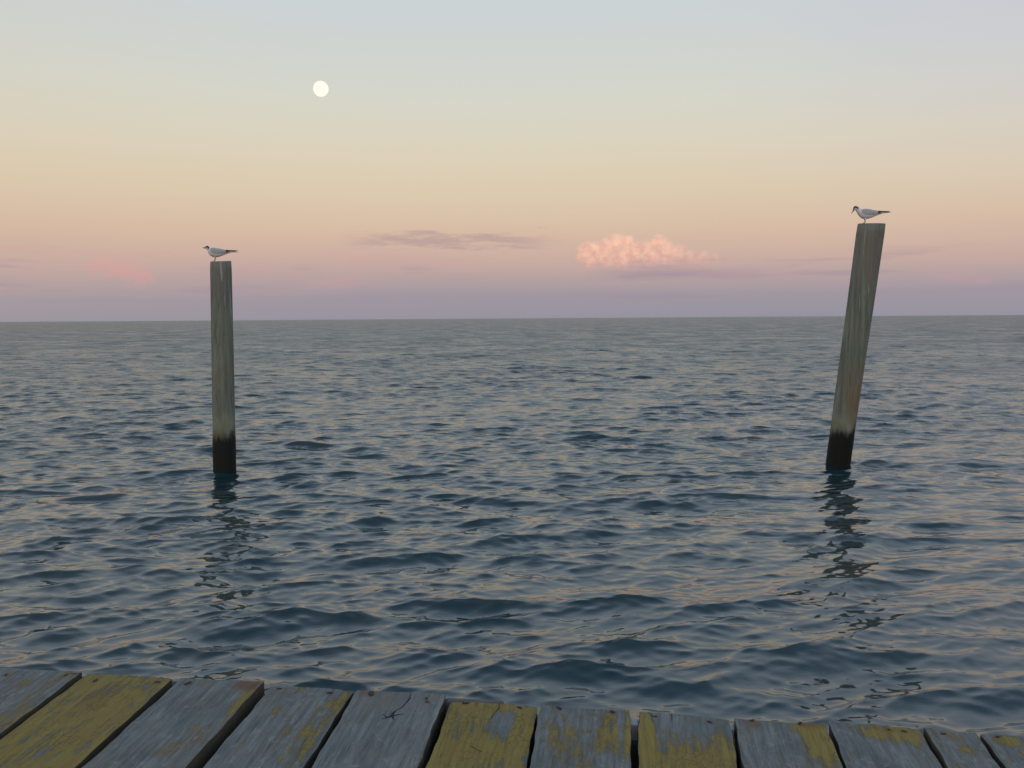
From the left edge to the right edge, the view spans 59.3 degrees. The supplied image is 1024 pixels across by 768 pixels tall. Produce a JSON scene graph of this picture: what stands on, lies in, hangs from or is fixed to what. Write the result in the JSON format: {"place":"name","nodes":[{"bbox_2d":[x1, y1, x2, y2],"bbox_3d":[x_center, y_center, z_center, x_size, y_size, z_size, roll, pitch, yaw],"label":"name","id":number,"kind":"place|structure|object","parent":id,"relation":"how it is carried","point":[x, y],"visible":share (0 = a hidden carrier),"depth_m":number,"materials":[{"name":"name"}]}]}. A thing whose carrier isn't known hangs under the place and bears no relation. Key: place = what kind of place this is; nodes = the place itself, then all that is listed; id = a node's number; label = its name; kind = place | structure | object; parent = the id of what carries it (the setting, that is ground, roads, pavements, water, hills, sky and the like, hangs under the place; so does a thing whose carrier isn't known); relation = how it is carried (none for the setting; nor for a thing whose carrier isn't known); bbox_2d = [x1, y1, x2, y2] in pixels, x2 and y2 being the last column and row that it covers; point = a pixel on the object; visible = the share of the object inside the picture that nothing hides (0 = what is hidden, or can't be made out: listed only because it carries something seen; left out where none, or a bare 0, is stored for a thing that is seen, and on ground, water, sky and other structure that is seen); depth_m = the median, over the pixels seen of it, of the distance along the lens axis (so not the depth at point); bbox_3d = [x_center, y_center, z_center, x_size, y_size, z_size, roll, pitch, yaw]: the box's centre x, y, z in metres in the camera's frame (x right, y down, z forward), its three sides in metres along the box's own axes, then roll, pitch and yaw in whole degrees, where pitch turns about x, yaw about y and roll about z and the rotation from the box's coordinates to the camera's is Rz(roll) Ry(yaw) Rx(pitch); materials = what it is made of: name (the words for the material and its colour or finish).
{"place":"outdoors","nodes":[
{"label":"outdoors","id":0,"kind":"place"},
{"bbox_2d":[313,81,328,96],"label":"moon","id":1,"kind":"object","parent":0,"point":[320,88],"visible":1,"depth_m":19883.47,"materials":[{"name":"white"}]},
{"bbox_2d":[0,315,1023,738],"bbox_3d":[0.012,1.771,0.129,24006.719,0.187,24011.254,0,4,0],"label":"water","id":2,"kind":"structure","parent":0,"point":[676,515],"depth_m":8.25,"materials":[{"name":"teal liquid"}]},
{"bbox_2d":[210,261,235,472],"bbox_3d":[-3.344,0.782,10.451,0.268,4.426,0.573,-1,4,-10],"label":"timber pile","id":3,"kind":"object","parent":2,"relation":"in","point":[223,409],"visible":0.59,"depth_m":10.35,"materials":[{"name":"grey wood"}]},
{"bbox_2d":[203,246,237,260],"bbox_3d":[-3.377,-1.514,10.438,0.416,0.177,0.091,-1,4,-6],"label":"tern","id":4,"kind":"object","parent":3,"relation":"on","point":[215,252],"visible":1,"depth_m":10.40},
{"bbox_2d":[0,667,1023,767],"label":"wooden dock","id":5,"kind":"object","parent":2,"relation":"in","point":[60,719],"visible":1,"depth_m":1.78,"materials":[{"name":"grey wood"}]},
{"bbox_2d":[826,223,885,468],"bbox_3d":[3.869,0.687,10.553,0.842,5.088,0.307,2,5,30],"label":"timber pile","id":6,"kind":"object","parent":2,"relation":"in","point":[868,246],"visible":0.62,"depth_m":10.29,"materials":[{"name":"grey wood"}]},
{"bbox_2d":[851,206,889,222],"bbox_3d":[4.069,-1.923,10.197,0.437,0.195,0.094,0,4,8],"label":"tern","id":7,"kind":"object","parent":6,"relation":"on","point":[864,214],"visible":1,"depth_m":10.17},
{"bbox_2d":[0,0,1023,321],"label":"sky","id":8,"kind":"structure","parent":0,"point":[458,159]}
]}

